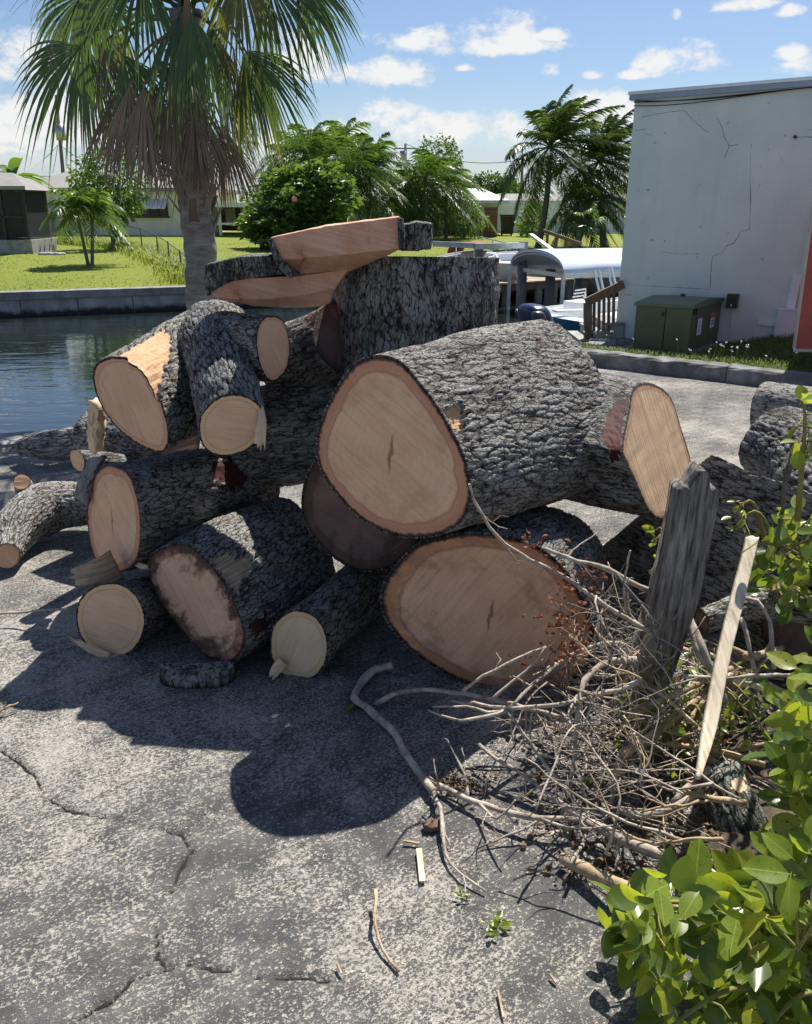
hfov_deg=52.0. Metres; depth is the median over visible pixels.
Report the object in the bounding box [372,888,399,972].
branch
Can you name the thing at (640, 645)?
dry twig
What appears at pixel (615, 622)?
dry twig
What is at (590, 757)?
dry twig
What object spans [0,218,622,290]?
lawn
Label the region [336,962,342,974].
twig bit
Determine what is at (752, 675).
branch
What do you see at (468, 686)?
branch
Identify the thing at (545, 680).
dry twig
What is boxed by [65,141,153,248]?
tree
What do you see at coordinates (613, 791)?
branch
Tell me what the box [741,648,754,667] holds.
broken stick
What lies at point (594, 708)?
dry twig
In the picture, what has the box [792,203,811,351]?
red sign
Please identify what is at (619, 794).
dry twig
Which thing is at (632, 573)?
dry twig
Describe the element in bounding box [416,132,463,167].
round tree
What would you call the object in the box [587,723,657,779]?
dry twig
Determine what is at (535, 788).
dry twig
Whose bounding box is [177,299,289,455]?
forked log
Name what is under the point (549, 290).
mooring pile
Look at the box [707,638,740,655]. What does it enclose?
broken stick
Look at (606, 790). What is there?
dry twig
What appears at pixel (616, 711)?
dry twig
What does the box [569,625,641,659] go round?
dry twig
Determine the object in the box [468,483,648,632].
branch
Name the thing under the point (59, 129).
utility pole
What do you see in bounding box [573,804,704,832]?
dry twig
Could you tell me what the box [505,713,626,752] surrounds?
dry twig
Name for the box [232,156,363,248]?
flowering shrub
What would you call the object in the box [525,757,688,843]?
dry twig
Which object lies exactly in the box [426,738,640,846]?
branch
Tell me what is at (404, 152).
utility pole
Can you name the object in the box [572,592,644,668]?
dry twig
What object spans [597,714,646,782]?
dry twig
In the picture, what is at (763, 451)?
log
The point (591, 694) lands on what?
dry twig
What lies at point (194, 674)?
bark slab
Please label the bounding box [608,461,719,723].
weathered post
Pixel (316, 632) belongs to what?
log
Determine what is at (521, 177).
utility pole
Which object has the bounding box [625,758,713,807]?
dry twig
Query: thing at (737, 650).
broken stick
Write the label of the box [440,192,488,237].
light bush
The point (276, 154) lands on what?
palm tree
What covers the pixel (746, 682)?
branch
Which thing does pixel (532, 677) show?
dry twig
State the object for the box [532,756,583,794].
dry twig
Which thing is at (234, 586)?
log
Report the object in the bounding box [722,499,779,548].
leaf sprig
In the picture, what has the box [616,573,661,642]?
dry twig
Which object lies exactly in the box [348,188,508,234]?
pale grey house
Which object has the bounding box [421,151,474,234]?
palm tree
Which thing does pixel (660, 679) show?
dry twig
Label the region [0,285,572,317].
seawall
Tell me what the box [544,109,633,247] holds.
palm tree
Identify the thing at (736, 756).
broken stick
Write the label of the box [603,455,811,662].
log
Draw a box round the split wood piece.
[86,398,105,452]
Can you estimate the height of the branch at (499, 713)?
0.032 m
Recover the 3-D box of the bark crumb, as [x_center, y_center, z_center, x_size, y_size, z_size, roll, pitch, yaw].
[0.075,0.911,2.423,0.055,0.042,0.048,0,20,0]
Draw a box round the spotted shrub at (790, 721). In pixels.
[741,624,811,848]
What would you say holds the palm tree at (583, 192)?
on the lawn at (129, 272)
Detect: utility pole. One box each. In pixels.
[54,95,65,172]
[394,143,414,163]
[515,157,523,193]
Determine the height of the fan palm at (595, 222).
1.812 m
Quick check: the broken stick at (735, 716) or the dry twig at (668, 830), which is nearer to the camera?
the dry twig at (668, 830)
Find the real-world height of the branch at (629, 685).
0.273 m
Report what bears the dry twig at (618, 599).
on the dry leaves
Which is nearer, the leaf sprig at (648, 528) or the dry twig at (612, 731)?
the dry twig at (612, 731)
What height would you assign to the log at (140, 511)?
0.647 m
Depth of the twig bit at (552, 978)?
1.94 m
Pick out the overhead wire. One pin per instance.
(469, 162)
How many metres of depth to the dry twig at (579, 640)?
3.03 m
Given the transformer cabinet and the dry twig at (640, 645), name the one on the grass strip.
the transformer cabinet
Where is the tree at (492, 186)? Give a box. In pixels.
[464,170,519,194]
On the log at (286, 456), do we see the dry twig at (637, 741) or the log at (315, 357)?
the log at (315, 357)
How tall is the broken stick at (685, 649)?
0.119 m
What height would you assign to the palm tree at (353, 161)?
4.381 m
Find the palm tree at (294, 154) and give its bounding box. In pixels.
[255,122,367,221]
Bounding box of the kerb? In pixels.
[583,348,811,386]
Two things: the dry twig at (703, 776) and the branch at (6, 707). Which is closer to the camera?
the dry twig at (703, 776)
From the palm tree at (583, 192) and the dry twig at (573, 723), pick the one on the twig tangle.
the dry twig at (573, 723)
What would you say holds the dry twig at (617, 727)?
on the parking lot ground at (232, 852)
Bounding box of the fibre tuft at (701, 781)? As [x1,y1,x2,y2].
[691,776,714,798]
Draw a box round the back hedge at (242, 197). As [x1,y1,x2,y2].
[234,182,625,202]
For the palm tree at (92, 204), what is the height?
2.155 m
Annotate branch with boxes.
[0,607,76,614]
[0,702,18,712]
[350,660,437,794]
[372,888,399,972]
[374,688,615,775]
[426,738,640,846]
[427,709,508,721]
[432,790,485,894]
[433,705,504,713]
[433,759,441,792]
[451,679,642,744]
[461,647,543,692]
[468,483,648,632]
[478,743,548,800]
[489,642,553,702]
[507,711,593,824]
[509,641,642,706]
[529,793,663,872]
[544,532,649,621]
[558,852,630,887]
[567,656,636,789]
[607,753,622,811]
[611,550,633,614]
[618,686,708,759]
[619,781,715,818]
[631,666,733,717]
[648,569,705,667]
[681,673,790,680]
[688,618,738,725]
[727,672,763,690]
[740,617,756,672]
[745,596,775,668]
[777,428,809,525]
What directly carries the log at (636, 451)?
on the log at (732, 481)
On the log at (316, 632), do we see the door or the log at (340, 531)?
the log at (340, 531)
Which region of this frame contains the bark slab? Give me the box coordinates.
[159,660,235,688]
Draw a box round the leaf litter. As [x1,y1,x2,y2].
[86,616,790,884]
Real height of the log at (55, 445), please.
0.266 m
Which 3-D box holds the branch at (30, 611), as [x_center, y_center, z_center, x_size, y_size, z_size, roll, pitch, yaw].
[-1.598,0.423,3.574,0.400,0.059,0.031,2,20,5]
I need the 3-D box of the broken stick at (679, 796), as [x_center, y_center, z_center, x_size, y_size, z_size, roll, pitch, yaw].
[0.843,0.796,2.419,0.154,0.107,0.065,-10,22,-26]
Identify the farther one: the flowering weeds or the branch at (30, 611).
the flowering weeds
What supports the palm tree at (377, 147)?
on the lawn at (129, 272)
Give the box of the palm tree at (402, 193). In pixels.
[363,169,440,234]
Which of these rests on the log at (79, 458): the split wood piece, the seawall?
the split wood piece
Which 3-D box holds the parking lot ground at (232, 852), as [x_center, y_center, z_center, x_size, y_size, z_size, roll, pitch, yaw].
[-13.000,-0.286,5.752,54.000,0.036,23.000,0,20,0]
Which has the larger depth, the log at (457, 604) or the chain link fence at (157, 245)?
the chain link fence at (157, 245)
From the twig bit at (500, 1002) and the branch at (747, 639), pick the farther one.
the branch at (747, 639)
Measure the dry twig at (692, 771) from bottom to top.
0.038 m
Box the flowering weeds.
[583,331,811,369]
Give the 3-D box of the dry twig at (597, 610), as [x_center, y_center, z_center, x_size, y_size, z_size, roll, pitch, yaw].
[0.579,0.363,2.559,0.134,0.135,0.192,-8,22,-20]
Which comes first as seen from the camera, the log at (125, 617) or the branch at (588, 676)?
the branch at (588, 676)
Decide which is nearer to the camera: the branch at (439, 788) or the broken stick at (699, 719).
the branch at (439, 788)
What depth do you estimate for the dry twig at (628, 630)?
2.39 m
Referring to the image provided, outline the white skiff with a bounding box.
[484,251,517,280]
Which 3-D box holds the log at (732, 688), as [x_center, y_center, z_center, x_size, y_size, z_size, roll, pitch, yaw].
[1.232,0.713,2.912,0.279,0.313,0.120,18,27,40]
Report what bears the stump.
on the soil bed
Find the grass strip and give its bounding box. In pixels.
[647,337,811,371]
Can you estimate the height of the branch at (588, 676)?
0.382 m
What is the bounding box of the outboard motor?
[517,303,552,321]
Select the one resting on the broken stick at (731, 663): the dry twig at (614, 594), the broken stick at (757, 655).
the broken stick at (757, 655)
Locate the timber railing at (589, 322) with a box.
[583,280,625,338]
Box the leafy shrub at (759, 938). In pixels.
[588,811,811,1023]
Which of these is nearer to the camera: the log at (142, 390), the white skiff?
the log at (142, 390)
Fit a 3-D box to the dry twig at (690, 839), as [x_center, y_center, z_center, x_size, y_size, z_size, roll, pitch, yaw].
[0.655,0.789,2.170,0.122,0.215,0.451,-9,22,-22]
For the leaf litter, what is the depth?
2.52 m
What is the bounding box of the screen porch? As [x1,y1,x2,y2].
[0,173,57,253]
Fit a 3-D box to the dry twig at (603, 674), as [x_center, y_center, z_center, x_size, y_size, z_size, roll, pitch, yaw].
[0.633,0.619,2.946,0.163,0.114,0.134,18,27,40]
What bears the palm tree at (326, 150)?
on the lawn at (129, 272)
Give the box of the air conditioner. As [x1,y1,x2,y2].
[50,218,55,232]
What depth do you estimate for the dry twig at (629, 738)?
2.42 m
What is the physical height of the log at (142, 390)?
0.467 m
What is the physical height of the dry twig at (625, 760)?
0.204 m
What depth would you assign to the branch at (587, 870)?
2.19 m
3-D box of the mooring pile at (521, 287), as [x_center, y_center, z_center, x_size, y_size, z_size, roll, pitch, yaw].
[2.768,-4.920,20.136,0.228,2.001,0.240,0,20,0]
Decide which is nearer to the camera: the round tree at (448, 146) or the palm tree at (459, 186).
the palm tree at (459, 186)
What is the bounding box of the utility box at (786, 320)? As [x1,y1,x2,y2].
[774,217,809,336]
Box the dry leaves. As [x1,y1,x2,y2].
[505,521,607,675]
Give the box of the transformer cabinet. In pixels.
[625,294,727,353]
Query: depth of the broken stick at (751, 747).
2.58 m
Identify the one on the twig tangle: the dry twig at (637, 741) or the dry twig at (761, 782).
the dry twig at (637, 741)
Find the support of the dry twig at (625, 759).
on the twig tangle
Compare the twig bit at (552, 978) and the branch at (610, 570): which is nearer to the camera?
the twig bit at (552, 978)
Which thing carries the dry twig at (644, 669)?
on the parking lot ground at (232, 852)
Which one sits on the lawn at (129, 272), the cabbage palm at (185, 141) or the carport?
the carport
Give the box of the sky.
[0,0,811,202]
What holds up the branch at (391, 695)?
on the parking lot ground at (232, 852)
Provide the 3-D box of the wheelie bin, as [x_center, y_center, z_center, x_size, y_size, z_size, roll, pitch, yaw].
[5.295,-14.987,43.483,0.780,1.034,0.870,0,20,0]
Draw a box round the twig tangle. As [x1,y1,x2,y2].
[483,586,784,829]
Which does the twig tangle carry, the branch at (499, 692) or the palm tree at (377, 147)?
the branch at (499, 692)
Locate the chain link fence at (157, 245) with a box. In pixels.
[50,217,184,265]
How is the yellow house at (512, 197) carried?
on the lawn at (129, 272)
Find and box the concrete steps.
[567,315,624,342]
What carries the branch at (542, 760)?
on the parking lot ground at (232, 852)
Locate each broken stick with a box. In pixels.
[638,678,722,734]
[660,741,764,779]
[666,726,718,763]
[668,698,737,719]
[670,766,720,803]
[671,780,746,805]
[673,662,712,679]
[682,644,709,657]
[688,628,739,656]
[688,697,724,721]
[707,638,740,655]
[729,660,781,689]
[732,646,759,660]
[740,741,783,751]
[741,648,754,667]
[742,643,784,660]
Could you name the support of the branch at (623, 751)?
on the branch at (613, 791)
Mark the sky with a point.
(468, 71)
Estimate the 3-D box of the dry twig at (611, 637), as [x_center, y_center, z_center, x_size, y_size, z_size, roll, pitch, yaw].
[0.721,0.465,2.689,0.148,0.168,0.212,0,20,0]
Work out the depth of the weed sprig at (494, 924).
2.08 m
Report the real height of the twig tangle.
0.418 m
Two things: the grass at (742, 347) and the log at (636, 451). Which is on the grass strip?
the grass at (742, 347)
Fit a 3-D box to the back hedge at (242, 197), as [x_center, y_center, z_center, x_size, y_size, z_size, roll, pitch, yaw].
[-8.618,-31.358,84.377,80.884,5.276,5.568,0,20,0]
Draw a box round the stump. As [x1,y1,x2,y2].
[703,761,767,834]
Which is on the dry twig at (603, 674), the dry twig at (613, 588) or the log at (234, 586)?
the dry twig at (613, 588)
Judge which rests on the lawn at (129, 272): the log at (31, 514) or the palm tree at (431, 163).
the palm tree at (431, 163)
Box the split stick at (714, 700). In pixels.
[694,536,758,779]
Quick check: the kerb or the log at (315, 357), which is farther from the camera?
the kerb
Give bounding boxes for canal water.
[0,294,617,432]
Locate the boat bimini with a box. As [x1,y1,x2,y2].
[447,241,487,256]
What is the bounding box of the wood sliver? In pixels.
[74,455,106,506]
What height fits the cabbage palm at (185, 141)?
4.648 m
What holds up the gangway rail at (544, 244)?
on the lawn at (129, 272)
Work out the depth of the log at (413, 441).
2.81 m
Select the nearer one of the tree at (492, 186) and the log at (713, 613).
the log at (713, 613)
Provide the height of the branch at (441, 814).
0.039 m
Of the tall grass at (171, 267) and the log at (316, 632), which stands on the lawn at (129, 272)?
the tall grass at (171, 267)
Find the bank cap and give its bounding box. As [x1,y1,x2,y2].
[0,337,615,447]
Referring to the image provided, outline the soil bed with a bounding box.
[691,663,811,857]
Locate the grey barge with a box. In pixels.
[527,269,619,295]
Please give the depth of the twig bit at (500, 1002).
1.88 m
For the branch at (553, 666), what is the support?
on the branch at (629, 685)
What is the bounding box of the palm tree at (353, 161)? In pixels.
[324,137,412,221]
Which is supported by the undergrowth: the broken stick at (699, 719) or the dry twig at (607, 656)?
the broken stick at (699, 719)
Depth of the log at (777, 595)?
3.06 m
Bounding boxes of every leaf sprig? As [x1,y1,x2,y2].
[641,525,660,556]
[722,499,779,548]
[780,385,811,521]
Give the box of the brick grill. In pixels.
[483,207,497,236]
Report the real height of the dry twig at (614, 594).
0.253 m
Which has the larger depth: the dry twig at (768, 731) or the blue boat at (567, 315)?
the blue boat at (567, 315)
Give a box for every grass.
[52,236,185,284]
[577,333,811,371]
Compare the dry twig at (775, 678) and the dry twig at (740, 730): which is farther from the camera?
the dry twig at (775, 678)
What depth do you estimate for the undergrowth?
2.62 m
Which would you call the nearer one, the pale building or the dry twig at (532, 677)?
the dry twig at (532, 677)
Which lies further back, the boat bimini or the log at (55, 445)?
the boat bimini
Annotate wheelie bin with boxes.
[499,214,514,234]
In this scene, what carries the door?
in the pale grey house at (489, 199)
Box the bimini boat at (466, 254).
[437,250,494,256]
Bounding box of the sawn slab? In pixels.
[203,216,432,307]
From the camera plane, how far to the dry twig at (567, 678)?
2.78 m
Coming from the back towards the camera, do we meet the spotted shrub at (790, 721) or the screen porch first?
the screen porch
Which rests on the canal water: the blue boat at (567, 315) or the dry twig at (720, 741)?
the blue boat at (567, 315)
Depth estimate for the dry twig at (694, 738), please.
2.77 m
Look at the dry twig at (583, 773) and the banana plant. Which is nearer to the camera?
the dry twig at (583, 773)
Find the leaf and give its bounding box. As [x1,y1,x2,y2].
[345,703,353,710]
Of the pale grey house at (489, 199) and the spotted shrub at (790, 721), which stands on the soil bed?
the spotted shrub at (790, 721)
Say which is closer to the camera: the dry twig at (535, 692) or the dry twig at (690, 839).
the dry twig at (690, 839)
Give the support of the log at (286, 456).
on the log at (140, 511)
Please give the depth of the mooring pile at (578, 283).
21.03 m
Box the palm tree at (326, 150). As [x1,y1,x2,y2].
[284,131,384,219]
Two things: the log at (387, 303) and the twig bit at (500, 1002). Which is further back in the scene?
the log at (387, 303)
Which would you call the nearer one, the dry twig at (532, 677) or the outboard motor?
the dry twig at (532, 677)
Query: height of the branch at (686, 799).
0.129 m
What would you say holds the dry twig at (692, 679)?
on the twig tangle
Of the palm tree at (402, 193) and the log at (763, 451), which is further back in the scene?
the palm tree at (402, 193)
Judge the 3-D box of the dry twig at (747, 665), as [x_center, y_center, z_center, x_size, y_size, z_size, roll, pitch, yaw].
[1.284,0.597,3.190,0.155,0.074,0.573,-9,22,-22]
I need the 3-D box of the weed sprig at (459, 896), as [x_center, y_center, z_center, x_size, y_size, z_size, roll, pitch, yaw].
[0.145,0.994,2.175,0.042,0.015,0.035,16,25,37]
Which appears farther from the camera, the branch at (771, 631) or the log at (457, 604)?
the log at (457, 604)
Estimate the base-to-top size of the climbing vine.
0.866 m
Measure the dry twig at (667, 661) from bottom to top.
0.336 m
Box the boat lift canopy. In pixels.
[506,248,621,308]
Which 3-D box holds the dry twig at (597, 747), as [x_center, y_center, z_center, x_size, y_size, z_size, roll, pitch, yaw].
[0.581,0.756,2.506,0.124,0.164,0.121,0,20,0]
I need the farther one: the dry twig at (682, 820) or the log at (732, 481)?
the log at (732, 481)
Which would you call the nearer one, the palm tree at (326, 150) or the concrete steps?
the concrete steps
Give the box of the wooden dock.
[499,275,593,305]
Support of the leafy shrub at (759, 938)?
on the parking lot ground at (232, 852)
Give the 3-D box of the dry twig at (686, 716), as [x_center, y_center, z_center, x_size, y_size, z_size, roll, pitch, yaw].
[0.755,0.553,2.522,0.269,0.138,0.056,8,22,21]
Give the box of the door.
[448,209,460,234]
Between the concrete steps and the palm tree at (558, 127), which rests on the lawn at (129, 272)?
the palm tree at (558, 127)
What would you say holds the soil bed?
on the parking lot ground at (232, 852)
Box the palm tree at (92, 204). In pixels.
[39,187,136,265]
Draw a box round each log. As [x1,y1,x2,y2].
[0,474,86,568]
[16,427,74,460]
[67,576,174,656]
[68,448,279,586]
[70,450,134,471]
[72,411,199,458]
[92,311,198,452]
[148,497,335,661]
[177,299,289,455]
[231,379,338,488]
[264,302,343,386]
[269,566,392,679]
[301,458,422,571]
[315,319,607,538]
[336,256,499,381]
[379,505,616,686]
[565,372,690,520]
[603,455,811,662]
[695,588,811,632]
[725,667,770,718]
[738,406,811,492]
[750,381,811,424]
[761,581,799,623]
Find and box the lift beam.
[433,241,527,264]
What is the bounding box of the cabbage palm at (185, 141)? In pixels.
[9,0,365,310]
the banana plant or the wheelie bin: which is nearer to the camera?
the banana plant
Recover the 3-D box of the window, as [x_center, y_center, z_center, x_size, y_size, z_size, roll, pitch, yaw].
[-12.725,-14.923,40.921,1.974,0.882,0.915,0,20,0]
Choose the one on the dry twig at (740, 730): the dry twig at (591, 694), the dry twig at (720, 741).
the dry twig at (720, 741)
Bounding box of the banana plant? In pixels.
[0,157,54,187]
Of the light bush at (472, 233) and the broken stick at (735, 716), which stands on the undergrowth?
the broken stick at (735, 716)
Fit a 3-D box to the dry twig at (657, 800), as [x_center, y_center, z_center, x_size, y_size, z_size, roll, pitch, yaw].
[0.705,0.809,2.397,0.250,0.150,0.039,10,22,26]
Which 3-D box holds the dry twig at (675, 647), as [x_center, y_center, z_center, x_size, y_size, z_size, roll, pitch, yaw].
[0.770,0.480,2.619,0.540,0.210,0.115,15,25,35]
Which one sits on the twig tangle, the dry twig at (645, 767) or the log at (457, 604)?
the dry twig at (645, 767)
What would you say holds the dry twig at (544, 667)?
on the twig tangle
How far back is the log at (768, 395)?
6.17 m
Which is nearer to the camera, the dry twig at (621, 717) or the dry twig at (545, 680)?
the dry twig at (621, 717)
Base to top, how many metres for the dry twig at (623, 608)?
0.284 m
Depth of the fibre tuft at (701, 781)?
2.24 m
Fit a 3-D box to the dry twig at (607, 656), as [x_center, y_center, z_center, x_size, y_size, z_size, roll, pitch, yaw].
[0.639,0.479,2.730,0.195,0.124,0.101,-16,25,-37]
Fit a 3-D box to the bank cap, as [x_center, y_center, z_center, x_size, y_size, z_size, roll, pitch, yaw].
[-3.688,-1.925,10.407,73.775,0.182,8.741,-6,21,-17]
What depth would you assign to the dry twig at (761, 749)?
2.67 m
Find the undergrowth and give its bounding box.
[583,638,770,787]
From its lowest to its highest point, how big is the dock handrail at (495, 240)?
1.082 m
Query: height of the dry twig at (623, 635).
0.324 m
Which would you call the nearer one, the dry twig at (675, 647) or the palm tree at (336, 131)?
the dry twig at (675, 647)
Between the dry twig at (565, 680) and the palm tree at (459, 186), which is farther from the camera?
the palm tree at (459, 186)
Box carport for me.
[215,203,247,234]
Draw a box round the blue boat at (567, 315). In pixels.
[515,267,617,330]
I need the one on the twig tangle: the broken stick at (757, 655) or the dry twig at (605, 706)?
the dry twig at (605, 706)
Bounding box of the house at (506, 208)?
[497,200,624,232]
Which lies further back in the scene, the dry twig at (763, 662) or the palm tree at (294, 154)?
the palm tree at (294, 154)
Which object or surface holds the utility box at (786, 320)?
on the grass strip
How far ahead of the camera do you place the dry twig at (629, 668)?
2.64 m
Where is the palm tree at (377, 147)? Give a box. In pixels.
[336,132,416,222]
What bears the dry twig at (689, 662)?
on the twig tangle
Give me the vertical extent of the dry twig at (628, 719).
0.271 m
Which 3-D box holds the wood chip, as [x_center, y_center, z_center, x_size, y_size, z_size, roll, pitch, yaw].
[0.040,0.966,2.279,0.016,0.009,0.117,-1,20,-3]
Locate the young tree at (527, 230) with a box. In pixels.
[513,198,549,236]
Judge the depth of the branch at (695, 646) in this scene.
2.73 m
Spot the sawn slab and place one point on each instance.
(310, 267)
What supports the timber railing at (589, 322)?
on the concrete steps
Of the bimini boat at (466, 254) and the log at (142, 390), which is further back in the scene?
the bimini boat at (466, 254)
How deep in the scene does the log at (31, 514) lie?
4.34 m
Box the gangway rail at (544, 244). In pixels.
[529,229,580,248]
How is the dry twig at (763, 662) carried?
in the twig tangle
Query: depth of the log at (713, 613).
3.16 m
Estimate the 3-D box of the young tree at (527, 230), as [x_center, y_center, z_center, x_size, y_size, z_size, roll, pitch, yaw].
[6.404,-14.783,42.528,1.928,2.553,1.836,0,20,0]
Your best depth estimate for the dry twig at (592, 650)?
2.92 m
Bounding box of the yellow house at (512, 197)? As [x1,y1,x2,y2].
[497,194,625,200]
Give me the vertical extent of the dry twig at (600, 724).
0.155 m
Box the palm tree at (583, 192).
[546,181,625,248]
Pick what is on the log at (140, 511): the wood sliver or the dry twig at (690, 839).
the wood sliver
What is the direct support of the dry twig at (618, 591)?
on the dry twig
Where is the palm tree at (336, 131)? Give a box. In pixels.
[306,117,388,211]
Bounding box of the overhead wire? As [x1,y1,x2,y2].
[407,144,511,162]
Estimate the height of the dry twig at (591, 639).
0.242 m
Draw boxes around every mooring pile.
[516,265,526,308]
[544,269,555,305]
[573,278,583,298]
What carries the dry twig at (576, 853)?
on the parking lot ground at (232, 852)
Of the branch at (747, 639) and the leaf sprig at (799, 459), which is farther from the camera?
the branch at (747, 639)
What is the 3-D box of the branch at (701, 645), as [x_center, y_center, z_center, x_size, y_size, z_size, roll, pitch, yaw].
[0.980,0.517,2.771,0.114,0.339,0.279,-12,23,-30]
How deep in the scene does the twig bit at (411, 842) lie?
2.36 m
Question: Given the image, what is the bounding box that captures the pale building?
[616,76,811,342]
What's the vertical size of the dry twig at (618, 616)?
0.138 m
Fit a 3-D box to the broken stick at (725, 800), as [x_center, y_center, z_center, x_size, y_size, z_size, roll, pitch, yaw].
[0.844,0.784,2.325,0.212,0.059,0.035,5,21,13]
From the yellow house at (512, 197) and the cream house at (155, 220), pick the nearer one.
the cream house at (155, 220)
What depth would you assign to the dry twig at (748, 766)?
2.50 m
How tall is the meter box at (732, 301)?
0.561 m
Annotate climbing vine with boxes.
[742,495,811,626]
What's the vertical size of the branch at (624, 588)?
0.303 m
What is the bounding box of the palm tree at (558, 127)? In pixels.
[498,84,630,248]
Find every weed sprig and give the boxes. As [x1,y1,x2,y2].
[453,886,469,898]
[481,910,512,935]
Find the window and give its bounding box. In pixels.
[124,199,169,217]
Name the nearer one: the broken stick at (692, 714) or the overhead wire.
the broken stick at (692, 714)
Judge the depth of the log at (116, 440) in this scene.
4.13 m
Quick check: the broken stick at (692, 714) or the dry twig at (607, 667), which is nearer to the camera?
the dry twig at (607, 667)
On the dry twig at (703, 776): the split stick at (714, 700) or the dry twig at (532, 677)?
the split stick at (714, 700)
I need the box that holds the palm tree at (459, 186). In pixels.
[414,162,496,240]
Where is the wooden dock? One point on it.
(536, 284)
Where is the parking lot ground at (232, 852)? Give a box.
[0,338,811,1023]
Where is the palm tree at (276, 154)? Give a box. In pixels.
[252,130,300,201]
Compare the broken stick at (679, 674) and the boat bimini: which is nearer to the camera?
the broken stick at (679, 674)
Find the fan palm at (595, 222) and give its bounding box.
[554,201,609,247]
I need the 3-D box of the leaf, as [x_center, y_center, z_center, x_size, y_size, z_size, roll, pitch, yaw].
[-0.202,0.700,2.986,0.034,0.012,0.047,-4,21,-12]
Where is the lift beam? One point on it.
(478, 248)
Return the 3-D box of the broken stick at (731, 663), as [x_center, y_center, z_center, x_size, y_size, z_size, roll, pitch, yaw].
[1.254,0.594,3.013,0.276,0.118,0.028,8,22,21]
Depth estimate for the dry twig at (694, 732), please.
2.52 m
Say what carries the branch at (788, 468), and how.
attached to the climbing vine
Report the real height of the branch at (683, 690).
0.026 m
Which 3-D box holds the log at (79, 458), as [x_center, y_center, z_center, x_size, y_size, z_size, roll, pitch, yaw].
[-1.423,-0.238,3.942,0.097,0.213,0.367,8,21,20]
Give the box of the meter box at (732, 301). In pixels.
[725,293,739,337]
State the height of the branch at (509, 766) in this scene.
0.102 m
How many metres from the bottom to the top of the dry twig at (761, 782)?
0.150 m
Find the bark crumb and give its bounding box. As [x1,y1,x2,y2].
[422,818,439,832]
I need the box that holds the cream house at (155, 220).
[33,171,244,235]
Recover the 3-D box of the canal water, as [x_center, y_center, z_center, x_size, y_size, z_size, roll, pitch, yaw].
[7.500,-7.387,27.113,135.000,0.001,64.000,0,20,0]
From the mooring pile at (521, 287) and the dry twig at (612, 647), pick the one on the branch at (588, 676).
the dry twig at (612, 647)
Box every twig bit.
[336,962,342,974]
[404,839,418,844]
[497,990,503,1017]
[549,973,556,983]
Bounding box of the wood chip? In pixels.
[416,848,424,881]
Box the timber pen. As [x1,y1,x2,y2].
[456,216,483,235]
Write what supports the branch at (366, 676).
on the parking lot ground at (232, 852)
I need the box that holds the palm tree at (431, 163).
[388,149,477,239]
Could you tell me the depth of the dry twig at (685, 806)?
2.17 m
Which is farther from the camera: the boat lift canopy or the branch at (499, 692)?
the boat lift canopy
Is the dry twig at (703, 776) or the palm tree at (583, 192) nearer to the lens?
the dry twig at (703, 776)
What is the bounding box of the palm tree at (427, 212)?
[385,171,453,235]
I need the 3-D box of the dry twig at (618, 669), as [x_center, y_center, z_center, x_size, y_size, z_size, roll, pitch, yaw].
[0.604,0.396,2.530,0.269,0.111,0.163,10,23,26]
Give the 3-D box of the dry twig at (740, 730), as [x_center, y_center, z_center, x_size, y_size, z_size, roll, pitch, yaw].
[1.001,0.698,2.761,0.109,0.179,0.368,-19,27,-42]
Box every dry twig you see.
[491,682,546,765]
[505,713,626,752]
[518,651,568,699]
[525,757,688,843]
[525,759,637,797]
[527,711,651,733]
[532,662,581,698]
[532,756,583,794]
[536,664,651,727]
[539,646,613,688]
[543,669,590,695]
[543,746,655,767]
[544,595,610,662]
[547,690,626,854]
[549,713,600,738]
[550,677,697,738]
[553,637,631,682]
[556,672,601,762]
[558,619,641,678]
[561,637,586,698]
[565,718,593,783]
[566,737,682,806]
[567,602,687,710]
[567,686,674,785]
[568,595,629,656]
[568,746,589,865]
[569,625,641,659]
[569,630,590,653]
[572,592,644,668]
[572,623,741,700]
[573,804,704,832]
[574,670,614,710]
[575,701,673,715]
[576,732,619,774]
[576,748,654,768]
[578,620,634,738]
[578,646,625,672]
[579,683,686,728]
[580,692,637,728]
[580,711,696,770]
[582,606,650,731]
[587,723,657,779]
[588,696,739,799]
[588,769,723,868]
[590,564,624,680]
[593,613,646,676]
[596,576,622,599]
[596,749,642,798]
[597,633,646,679]
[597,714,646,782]
[598,617,705,712]
[601,562,668,631]
[601,600,640,636]
[602,702,658,776]
[604,688,650,729]
[608,572,632,618]
[608,628,666,693]
[608,632,659,677]
[610,760,693,824]
[611,670,697,727]
[612,617,668,693]
[613,597,637,626]
[613,649,663,787]
[616,572,644,583]
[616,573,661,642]
[618,673,691,683]
[621,629,655,773]
[621,745,730,847]
[622,789,699,823]
[623,715,665,811]
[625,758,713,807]
[626,744,687,848]
[648,699,699,736]
[657,703,771,744]
[659,736,773,788]
[662,716,765,738]
[662,767,762,789]
[674,699,773,733]
[675,764,759,798]
[677,663,783,680]
[679,657,733,694]
[691,726,763,750]
[699,722,736,743]
[702,637,764,671]
[719,646,777,736]
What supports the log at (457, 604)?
on the parking lot ground at (232, 852)
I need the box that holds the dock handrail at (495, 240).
[481,237,516,251]

